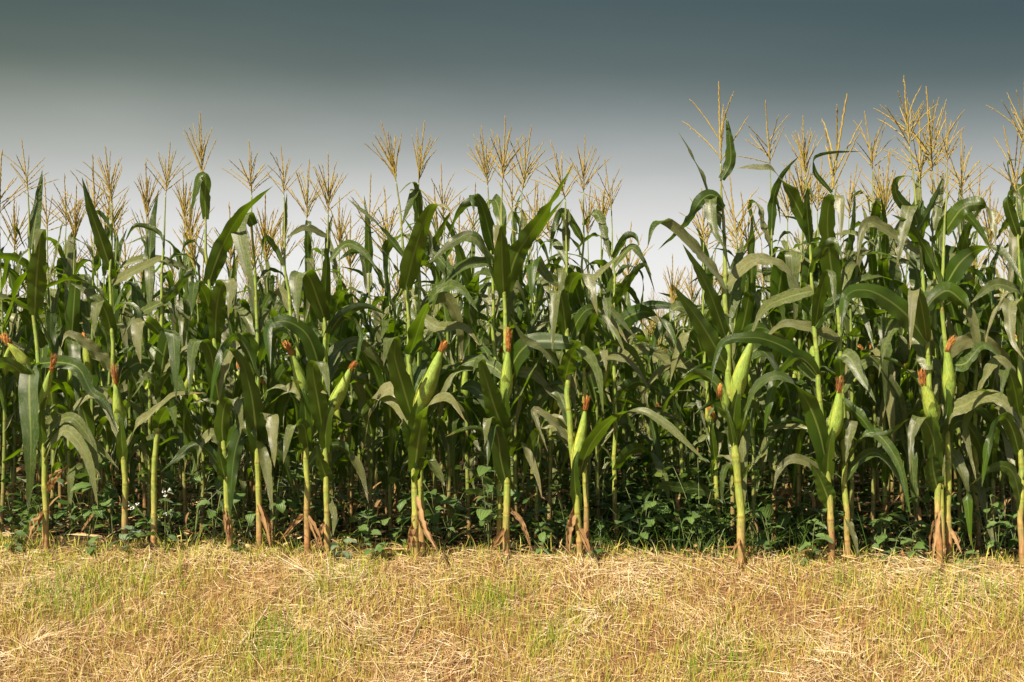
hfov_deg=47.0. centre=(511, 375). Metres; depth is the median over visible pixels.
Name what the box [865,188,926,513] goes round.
corn plant
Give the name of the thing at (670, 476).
undergrowth
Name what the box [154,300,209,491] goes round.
corn plant
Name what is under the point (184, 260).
corn plant
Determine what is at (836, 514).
broadleaf weed
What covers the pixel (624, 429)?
corn plant
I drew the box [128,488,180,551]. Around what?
broadleaf weed
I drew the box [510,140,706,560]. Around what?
corn plant
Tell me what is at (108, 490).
broadleaf weed
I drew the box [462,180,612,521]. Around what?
corn plant
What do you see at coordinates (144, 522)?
broadleaf weed
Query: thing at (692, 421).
corn plant
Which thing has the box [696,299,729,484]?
corn plant
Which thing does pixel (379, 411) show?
corn plant
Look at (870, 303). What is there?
corn plant
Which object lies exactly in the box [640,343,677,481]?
corn plant
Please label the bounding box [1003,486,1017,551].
broadleaf weed
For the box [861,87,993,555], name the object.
corn plant
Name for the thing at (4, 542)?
fringe grass
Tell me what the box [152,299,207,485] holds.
corn plant
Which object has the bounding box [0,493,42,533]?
broadleaf weed
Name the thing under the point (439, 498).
broadleaf weed
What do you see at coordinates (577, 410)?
corn plant
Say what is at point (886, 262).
corn plant
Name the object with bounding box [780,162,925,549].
corn plant
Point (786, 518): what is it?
broadleaf weed
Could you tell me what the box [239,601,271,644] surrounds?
dry stem piece
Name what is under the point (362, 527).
broadleaf weed
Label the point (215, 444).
corn plant
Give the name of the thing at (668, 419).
corn plant
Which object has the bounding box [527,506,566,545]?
broadleaf weed
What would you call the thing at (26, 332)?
corn plant
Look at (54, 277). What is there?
corn plant
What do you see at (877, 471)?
corn plant
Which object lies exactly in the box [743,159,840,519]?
corn plant
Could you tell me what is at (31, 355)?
corn plant
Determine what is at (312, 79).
sky
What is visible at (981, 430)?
corn plant
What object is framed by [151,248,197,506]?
corn plant
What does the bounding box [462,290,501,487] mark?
corn plant
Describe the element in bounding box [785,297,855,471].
corn plant
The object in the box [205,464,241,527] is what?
broadleaf weed
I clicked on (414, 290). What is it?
corn plant
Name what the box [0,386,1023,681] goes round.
ground
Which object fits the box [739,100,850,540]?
corn plant
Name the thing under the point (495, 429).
corn plant
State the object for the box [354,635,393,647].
dry stem piece
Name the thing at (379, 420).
corn plant
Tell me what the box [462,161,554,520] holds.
corn plant
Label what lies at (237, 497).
broadleaf weed
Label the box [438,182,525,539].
corn plant
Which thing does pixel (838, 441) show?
corn plant
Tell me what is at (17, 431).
corn plant
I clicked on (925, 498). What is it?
broadleaf weed
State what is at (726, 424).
corn plant
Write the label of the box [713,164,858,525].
corn plant
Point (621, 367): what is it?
corn plant
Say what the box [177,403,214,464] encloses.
corn plant
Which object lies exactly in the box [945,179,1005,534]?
corn plant
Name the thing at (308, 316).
corn plant
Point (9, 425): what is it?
corn plant
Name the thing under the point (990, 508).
broadleaf weed
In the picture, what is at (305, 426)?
corn plant
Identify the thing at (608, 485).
broadleaf weed
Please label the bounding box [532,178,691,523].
corn plant
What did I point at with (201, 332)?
corn plant
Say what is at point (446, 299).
corn plant
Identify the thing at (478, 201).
corn plant
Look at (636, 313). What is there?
corn plant
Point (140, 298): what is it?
corn plant
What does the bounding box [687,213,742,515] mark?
corn plant
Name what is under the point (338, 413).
corn plant
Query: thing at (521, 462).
corn plant
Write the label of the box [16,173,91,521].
corn plant
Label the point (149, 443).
broadleaf weed
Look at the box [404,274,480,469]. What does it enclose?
corn plant
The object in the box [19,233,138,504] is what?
corn plant
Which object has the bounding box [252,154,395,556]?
corn plant
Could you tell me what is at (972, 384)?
corn plant
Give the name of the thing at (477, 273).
corn plant
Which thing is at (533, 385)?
corn plant
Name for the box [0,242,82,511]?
corn plant
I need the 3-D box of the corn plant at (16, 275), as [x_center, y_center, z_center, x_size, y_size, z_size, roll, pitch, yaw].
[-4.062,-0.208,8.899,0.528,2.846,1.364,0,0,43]
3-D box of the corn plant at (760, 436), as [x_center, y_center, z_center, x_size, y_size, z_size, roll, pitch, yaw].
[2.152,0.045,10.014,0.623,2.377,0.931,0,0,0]
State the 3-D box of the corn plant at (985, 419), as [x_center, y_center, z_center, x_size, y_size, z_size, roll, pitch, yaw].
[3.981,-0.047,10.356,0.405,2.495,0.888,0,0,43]
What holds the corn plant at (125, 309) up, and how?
on the ground at (614, 660)
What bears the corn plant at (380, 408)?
on the ground at (614, 660)
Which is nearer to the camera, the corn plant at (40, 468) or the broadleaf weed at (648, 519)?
the broadleaf weed at (648, 519)
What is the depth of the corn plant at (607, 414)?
9.96 m
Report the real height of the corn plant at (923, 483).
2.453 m
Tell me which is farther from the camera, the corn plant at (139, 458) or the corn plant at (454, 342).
the corn plant at (139, 458)
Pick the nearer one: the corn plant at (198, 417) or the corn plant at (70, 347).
the corn plant at (70, 347)
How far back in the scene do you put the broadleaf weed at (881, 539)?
7.86 m
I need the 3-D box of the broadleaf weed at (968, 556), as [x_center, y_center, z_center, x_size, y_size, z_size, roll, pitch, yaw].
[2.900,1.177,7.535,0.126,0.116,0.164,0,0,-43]
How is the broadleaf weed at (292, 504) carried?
on the ground at (614, 660)
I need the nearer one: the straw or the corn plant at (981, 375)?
the straw
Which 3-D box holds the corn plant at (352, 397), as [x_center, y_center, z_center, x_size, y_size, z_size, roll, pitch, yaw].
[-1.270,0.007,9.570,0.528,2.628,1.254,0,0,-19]
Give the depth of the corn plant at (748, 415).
10.68 m
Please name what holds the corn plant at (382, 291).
on the ground at (614, 660)
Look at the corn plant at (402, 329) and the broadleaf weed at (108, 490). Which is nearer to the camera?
the broadleaf weed at (108, 490)
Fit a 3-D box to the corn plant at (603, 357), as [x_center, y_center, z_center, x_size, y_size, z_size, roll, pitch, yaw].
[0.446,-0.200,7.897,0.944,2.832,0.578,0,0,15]
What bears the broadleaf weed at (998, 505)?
on the ground at (614, 660)
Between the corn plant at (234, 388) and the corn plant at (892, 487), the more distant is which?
the corn plant at (892, 487)
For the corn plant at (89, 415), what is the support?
on the ground at (614, 660)
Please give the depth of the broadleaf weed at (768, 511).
7.88 m
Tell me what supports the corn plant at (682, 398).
on the ground at (614, 660)
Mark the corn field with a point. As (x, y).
(669, 383)
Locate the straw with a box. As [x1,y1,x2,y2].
[0,528,1023,681]
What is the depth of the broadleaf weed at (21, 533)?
8.14 m
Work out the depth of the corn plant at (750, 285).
8.45 m
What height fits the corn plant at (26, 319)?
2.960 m
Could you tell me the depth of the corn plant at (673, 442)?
10.70 m
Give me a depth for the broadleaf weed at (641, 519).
8.30 m
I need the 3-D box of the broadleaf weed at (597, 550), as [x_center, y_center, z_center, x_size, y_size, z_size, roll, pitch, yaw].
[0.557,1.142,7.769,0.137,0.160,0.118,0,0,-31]
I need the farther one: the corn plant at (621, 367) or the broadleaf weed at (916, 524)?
the corn plant at (621, 367)
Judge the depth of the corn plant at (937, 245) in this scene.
8.95 m
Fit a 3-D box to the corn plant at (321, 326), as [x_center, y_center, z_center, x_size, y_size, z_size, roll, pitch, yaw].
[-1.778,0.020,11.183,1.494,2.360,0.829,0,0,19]
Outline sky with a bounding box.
[0,0,1023,359]
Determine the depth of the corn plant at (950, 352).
7.60 m
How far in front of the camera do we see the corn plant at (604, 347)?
12.17 m
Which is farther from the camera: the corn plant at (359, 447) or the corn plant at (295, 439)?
the corn plant at (359, 447)
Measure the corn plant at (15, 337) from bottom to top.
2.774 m
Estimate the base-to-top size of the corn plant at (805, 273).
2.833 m
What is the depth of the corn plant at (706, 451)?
10.02 m
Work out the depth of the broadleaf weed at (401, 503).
8.40 m
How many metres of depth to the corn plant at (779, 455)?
11.43 m
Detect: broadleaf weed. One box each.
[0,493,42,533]
[3,530,25,552]
[17,477,66,533]
[49,497,73,529]
[65,489,102,532]
[70,460,113,533]
[77,536,98,555]
[98,473,121,537]
[107,525,141,551]
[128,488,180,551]
[130,510,168,540]
[133,440,176,541]
[169,502,209,538]
[189,449,216,543]
[196,489,223,547]
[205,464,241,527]
[215,493,255,542]
[227,542,249,554]
[261,434,314,532]
[262,479,288,545]
[273,446,316,532]
[291,466,317,514]
[302,463,347,537]
[328,538,356,559]
[346,512,381,548]
[355,460,391,539]
[362,541,404,558]
[381,504,411,545]
[388,471,439,523]
[411,493,452,544]
[423,452,478,541]
[424,488,475,549]
[470,440,511,545]
[470,456,518,553]
[502,501,544,528]
[510,453,548,524]
[520,526,556,555]
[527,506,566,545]
[550,472,583,529]
[581,489,611,542]
[583,456,639,535]
[585,538,608,557]
[614,518,647,551]
[616,493,648,543]
[622,483,666,544]
[653,481,705,537]
[662,456,723,551]
[669,507,705,547]
[702,516,736,546]
[706,437,759,535]
[732,450,764,549]
[746,505,785,555]
[768,511,815,544]
[771,488,822,544]
[790,546,807,564]
[799,522,832,561]
[806,510,842,546]
[815,507,851,547]
[839,509,889,547]
[868,512,899,553]
[880,546,902,562]
[894,514,966,550]
[895,529,924,559]
[912,484,956,548]
[944,482,981,548]
[953,550,978,567]
[960,476,1002,550]
[984,494,1015,554]
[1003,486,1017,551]
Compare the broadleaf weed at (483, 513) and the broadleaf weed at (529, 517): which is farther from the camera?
the broadleaf weed at (529, 517)
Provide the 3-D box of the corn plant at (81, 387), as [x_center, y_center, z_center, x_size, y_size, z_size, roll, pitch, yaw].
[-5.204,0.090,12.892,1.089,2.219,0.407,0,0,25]
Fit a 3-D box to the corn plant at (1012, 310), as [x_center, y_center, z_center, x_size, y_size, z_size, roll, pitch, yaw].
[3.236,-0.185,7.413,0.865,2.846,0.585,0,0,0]
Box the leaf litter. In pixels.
[0,492,1018,563]
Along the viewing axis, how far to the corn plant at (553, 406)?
8.52 m
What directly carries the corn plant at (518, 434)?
on the ground at (614, 660)
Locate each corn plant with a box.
[0,138,117,552]
[0,150,49,531]
[0,176,132,533]
[0,196,47,517]
[0,239,41,510]
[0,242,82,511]
[0,260,35,441]
[0,262,60,451]
[0,264,84,446]
[0,289,87,481]
[0,311,37,455]
[0,311,44,491]
[0,338,34,353]
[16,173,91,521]
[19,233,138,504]
[19,254,86,494]
[22,153,192,533]
[37,192,156,495]
[43,232,98,509]
[46,147,199,553]
[49,184,99,533]
[55,207,241,514]
[73,237,119,477]
[78,183,154,535]
[97,160,209,537]
[99,273,136,493]
[111,261,140,476]
[112,224,147,510]
[116,144,199,553]
[120,169,243,521]
[129,246,152,491]
[130,184,214,534]
[135,285,177,485]
[144,279,177,500]
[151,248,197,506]
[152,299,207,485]
[153,208,244,538]
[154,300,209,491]
[161,113,295,552]
[175,277,216,489]
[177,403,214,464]
[188,259,213,513]
[195,202,283,536]
[209,140,300,552]
[223,259,299,423]
[225,273,301,464]
[226,213,304,516]
[226,245,280,511]
[235,227,302,510]
[237,237,374,509]
[239,194,345,536]
[240,212,299,495]
[242,277,277,487]
[245,274,302,502]
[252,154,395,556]
[259,147,368,556]
[261,158,368,531]
[272,274,296,487]
[278,257,375,499]
[286,195,382,536]
[294,274,376,490]
[298,174,407,537]
[318,265,369,511]
[331,213,381,522]
[333,339,367,487]
[333,407,382,485]
[334,308,409,486]
[335,187,453,540]
[342,166,538,539]
[343,208,431,524]
[347,122,486,559]
[347,297,382,494]
[359,256,406,514]
[363,265,395,502]
[369,288,446,489]
[382,120,492,555]
[396,247,444,507]
[397,186,489,524]
[399,197,531,526]
[399,243,480,491]
[403,229,446,476]
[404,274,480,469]
[425,126,550,551]
[429,239,499,503]
[438,119,603,557]
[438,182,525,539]
[438,300,485,485]
[438,332,445,489]
[439,237,490,502]
[452,243,576,505]
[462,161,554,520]
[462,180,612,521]
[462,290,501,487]
[476,125,555,538]
[479,181,572,537]
[501,189,617,539]
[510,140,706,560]
[513,248,552,510]
[516,135,650,553]
[524,254,555,505]
[530,262,612,505]
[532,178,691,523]
[539,184,677,518]
[545,158,701,542]
[545,256,586,508]
[545,287,617,497]
[547,267,667,477]
[552,358,591,489]
[571,260,671,508]
[578,334,646,449]
[591,267,627,500]
[592,357,672,496]
[595,221,655,525]
[607,254,750,535]
[617,283,720,475]
[620,358,638,488]
[626,309,679,491]
[629,300,709,499]
[633,250,722,478]
[634,349,692,494]
[637,187,760,544]
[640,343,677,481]
[641,359,703,464]
[647,81,798,564]
[649,298,725,470]
[654,204,823,529]
[662,265,700,503]
[668,249,764,452]
[674,190,837,535]
[685,175,773,545]
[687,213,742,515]
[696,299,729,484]
[699,266,727,468]
[708,157,908,544]
[711,118,874,565]
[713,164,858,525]
[716,151,899,540]
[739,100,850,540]
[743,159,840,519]
[747,242,766,506]
[755,94,911,560]
[756,264,767,493]
[777,339,821,491]
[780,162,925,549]
[782,227,830,480]
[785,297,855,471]
[802,229,867,519]
[804,239,839,502]
[808,319,854,492]
[810,238,880,507]
[824,111,949,546]
[827,264,878,499]
[830,152,917,544]
[830,221,904,515]
[839,76,1008,564]
[846,161,925,513]
[849,112,954,544]
[860,132,1003,546]
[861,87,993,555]
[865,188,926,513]
[866,157,1006,513]
[869,242,911,499]
[887,220,912,509]
[891,111,1023,561]
[900,167,1017,556]
[900,232,1003,515]
[901,255,982,508]
[904,231,1003,506]
[911,407,984,493]
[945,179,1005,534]
[950,239,998,495]
[957,184,1023,550]
[960,125,1023,565]
[973,203,1018,534]
[973,252,997,480]
[978,90,1023,530]
[982,234,1008,498]
[985,267,1007,519]
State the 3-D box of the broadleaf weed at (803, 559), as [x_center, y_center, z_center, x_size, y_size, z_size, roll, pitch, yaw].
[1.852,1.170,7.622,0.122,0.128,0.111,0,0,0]
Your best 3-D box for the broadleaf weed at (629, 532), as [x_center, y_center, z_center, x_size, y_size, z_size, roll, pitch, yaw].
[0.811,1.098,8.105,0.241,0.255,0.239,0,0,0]
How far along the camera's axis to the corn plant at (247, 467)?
10.42 m
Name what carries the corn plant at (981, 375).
on the ground at (614, 660)
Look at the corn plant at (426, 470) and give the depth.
10.14 m
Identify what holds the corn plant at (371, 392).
on the ground at (614, 660)
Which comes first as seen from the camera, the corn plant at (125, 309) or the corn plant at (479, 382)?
the corn plant at (125, 309)
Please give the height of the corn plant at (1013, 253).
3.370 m
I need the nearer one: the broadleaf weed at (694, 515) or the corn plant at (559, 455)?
the broadleaf weed at (694, 515)
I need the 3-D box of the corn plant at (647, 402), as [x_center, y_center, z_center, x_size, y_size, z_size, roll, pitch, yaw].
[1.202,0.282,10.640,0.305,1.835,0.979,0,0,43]
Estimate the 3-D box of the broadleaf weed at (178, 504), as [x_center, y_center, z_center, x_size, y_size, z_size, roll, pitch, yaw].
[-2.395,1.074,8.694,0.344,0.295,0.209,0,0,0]
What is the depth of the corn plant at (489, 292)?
10.83 m
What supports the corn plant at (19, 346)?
on the ground at (614, 660)
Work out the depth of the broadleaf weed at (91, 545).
8.09 m
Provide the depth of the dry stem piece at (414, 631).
7.03 m
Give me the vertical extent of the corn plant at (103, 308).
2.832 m
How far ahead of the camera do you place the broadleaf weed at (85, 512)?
8.78 m
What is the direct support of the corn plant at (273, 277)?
on the ground at (614, 660)
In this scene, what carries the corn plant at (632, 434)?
on the ground at (614, 660)
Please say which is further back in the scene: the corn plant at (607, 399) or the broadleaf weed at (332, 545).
the corn plant at (607, 399)
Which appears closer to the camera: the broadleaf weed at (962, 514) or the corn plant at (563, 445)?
the broadleaf weed at (962, 514)
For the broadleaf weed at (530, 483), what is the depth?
8.62 m
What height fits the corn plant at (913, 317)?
3.191 m
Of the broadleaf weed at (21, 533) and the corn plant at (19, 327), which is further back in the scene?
the corn plant at (19, 327)
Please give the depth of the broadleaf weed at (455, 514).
8.17 m
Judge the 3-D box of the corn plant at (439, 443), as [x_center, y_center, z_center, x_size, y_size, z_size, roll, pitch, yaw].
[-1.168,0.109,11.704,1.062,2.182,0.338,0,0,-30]
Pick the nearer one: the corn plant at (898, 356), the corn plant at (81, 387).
the corn plant at (898, 356)
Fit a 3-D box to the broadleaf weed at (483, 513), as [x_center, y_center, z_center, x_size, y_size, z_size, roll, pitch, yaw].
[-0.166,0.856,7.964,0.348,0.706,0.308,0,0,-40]
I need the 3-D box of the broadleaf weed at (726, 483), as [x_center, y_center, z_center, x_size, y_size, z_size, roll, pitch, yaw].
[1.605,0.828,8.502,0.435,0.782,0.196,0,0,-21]
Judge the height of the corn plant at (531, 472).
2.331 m
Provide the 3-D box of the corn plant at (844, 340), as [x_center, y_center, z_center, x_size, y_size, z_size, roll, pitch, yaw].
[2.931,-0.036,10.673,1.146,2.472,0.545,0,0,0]
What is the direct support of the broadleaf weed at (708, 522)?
on the ground at (614, 660)
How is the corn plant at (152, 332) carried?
on the ground at (614, 660)
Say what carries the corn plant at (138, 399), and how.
on the ground at (614, 660)
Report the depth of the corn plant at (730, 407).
7.67 m
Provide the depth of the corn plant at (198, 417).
10.36 m
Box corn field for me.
[0,261,1005,484]
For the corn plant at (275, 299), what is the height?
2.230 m
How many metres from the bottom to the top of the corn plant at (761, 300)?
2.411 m
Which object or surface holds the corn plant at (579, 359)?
on the ground at (614, 660)
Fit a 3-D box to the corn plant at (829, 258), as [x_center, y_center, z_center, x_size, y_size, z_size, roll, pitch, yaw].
[2.158,-0.322,7.770,1.052,3.083,0.876,0,0,0]
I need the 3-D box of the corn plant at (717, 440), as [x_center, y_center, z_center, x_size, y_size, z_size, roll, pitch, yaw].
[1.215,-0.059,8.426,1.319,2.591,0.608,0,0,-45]
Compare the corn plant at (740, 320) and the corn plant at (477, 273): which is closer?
the corn plant at (740, 320)
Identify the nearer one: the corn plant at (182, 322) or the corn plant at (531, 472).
the corn plant at (182, 322)
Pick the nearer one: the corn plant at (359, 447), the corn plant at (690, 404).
the corn plant at (690, 404)
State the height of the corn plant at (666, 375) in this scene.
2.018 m
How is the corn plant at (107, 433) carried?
on the ground at (614, 660)
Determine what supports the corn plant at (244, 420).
on the ground at (614, 660)
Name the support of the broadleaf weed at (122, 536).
on the ground at (614, 660)
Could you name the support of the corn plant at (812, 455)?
on the ground at (614, 660)
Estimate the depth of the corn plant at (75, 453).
11.34 m
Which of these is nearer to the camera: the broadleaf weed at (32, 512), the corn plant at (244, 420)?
the broadleaf weed at (32, 512)
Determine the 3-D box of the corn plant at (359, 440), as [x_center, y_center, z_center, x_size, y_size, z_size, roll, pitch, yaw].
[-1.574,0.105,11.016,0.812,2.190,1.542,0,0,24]
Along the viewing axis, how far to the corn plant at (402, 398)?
7.85 m
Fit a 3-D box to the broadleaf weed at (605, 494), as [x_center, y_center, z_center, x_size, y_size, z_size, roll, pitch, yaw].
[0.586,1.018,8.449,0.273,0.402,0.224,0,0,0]
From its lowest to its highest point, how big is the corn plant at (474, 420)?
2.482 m
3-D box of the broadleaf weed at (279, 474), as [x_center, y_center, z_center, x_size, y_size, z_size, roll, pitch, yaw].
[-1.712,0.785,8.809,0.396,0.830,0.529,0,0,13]
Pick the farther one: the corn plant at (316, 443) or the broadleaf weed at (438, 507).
the corn plant at (316, 443)
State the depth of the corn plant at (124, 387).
10.47 m
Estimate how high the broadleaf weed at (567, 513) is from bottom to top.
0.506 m
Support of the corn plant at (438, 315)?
on the ground at (614, 660)
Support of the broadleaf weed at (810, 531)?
on the ground at (614, 660)
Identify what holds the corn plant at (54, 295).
on the ground at (614, 660)
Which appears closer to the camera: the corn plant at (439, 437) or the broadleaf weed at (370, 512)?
the broadleaf weed at (370, 512)
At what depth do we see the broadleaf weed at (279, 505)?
8.13 m
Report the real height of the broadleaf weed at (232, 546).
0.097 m
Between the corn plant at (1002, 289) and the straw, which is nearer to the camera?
the straw
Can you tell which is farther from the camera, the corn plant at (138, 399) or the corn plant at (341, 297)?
the corn plant at (138, 399)
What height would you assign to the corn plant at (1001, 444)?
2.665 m
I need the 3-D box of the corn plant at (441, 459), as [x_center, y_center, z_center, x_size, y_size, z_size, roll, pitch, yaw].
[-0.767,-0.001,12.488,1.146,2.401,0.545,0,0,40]
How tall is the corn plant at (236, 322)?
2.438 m
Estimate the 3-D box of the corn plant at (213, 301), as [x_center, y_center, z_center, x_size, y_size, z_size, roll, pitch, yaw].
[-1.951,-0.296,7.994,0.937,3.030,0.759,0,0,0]
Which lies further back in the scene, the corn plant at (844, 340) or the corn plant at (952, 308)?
the corn plant at (844, 340)
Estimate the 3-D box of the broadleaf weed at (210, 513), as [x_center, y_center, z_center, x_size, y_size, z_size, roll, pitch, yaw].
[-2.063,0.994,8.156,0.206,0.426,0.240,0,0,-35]
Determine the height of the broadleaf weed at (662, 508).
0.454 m
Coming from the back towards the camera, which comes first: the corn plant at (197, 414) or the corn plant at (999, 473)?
the corn plant at (197, 414)
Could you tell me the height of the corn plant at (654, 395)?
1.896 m
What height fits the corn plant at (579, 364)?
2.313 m
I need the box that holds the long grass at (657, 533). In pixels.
[0,460,1018,560]
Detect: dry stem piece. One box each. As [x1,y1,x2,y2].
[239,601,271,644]
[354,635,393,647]
[403,601,424,652]
[618,570,620,604]
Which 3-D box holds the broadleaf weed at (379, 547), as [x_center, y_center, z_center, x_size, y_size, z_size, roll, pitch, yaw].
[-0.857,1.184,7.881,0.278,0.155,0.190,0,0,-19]
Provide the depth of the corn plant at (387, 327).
8.66 m
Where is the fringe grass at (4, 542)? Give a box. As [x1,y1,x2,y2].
[0,524,1023,574]
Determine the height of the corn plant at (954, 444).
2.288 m
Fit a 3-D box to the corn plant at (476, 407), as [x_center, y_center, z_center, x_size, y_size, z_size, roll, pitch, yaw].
[-0.537,-0.169,8.727,1.302,2.796,0.791,0,0,-37]
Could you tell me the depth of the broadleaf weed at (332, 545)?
7.89 m
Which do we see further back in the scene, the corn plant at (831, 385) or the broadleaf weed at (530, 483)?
the corn plant at (831, 385)
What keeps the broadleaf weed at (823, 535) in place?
on the ground at (614, 660)
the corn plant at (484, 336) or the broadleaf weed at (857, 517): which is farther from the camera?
the corn plant at (484, 336)
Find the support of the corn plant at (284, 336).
on the ground at (614, 660)
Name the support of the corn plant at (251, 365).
on the ground at (614, 660)
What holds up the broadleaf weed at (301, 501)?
on the ground at (614, 660)
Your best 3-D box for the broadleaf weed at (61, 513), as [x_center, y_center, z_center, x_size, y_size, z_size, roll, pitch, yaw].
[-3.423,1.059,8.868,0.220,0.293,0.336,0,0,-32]
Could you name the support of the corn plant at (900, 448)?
on the ground at (614, 660)
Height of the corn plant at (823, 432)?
2.940 m
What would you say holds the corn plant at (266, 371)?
on the ground at (614, 660)
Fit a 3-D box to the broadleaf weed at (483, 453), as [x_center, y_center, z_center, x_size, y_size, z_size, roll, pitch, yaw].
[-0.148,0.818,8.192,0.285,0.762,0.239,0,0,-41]
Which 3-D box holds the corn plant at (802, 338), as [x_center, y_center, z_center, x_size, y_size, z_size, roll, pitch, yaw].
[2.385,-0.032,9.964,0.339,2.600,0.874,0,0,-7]
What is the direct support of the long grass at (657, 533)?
on the ground at (614, 660)
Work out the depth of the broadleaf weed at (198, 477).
8.43 m
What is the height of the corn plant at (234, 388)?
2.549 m
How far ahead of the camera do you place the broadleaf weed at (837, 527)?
8.10 m
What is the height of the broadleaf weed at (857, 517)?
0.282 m
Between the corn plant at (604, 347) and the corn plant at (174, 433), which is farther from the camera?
the corn plant at (604, 347)
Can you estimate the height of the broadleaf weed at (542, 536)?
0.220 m
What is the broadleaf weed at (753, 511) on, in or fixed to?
on the ground at (614, 660)
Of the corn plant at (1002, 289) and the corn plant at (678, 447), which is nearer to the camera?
the corn plant at (1002, 289)
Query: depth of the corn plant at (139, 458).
12.04 m
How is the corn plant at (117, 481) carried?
on the ground at (614, 660)
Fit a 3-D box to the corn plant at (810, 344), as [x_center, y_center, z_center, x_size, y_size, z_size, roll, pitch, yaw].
[2.139,-0.146,8.393,1.500,2.890,0.684,0,0,17]
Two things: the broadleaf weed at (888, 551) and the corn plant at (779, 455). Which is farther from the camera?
the corn plant at (779, 455)
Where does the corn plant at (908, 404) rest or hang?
on the ground at (614, 660)
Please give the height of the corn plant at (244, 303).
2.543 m
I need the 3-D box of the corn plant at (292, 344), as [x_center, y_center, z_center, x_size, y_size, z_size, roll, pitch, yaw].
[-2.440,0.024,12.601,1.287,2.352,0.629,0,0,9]
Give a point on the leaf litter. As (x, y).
(497, 554)
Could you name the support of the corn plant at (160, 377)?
on the ground at (614, 660)
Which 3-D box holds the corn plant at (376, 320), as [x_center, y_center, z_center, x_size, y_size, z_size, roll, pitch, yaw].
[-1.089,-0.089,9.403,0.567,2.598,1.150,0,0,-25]
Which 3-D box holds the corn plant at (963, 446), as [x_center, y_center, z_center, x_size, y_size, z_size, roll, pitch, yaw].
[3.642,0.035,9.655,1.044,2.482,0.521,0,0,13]
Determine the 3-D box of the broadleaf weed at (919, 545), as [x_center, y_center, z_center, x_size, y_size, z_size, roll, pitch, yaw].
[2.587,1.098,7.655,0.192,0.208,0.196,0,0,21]
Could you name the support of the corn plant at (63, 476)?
on the ground at (614, 660)
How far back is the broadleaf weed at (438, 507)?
8.23 m
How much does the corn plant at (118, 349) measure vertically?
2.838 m
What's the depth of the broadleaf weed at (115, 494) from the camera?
8.64 m
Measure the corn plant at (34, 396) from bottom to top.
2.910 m
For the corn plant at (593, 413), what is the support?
on the ground at (614, 660)
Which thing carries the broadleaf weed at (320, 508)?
on the ground at (614, 660)
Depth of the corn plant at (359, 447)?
12.58 m
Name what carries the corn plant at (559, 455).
on the ground at (614, 660)
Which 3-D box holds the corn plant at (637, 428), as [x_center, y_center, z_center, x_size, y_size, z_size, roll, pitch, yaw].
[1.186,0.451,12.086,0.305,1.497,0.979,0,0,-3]
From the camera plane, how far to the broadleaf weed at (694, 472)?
8.11 m
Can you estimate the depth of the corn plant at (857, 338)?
11.33 m
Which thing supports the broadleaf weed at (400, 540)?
on the ground at (614, 660)
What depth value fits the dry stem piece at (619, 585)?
7.38 m
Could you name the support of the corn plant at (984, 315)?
on the ground at (614, 660)
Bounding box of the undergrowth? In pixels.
[0,378,1018,551]

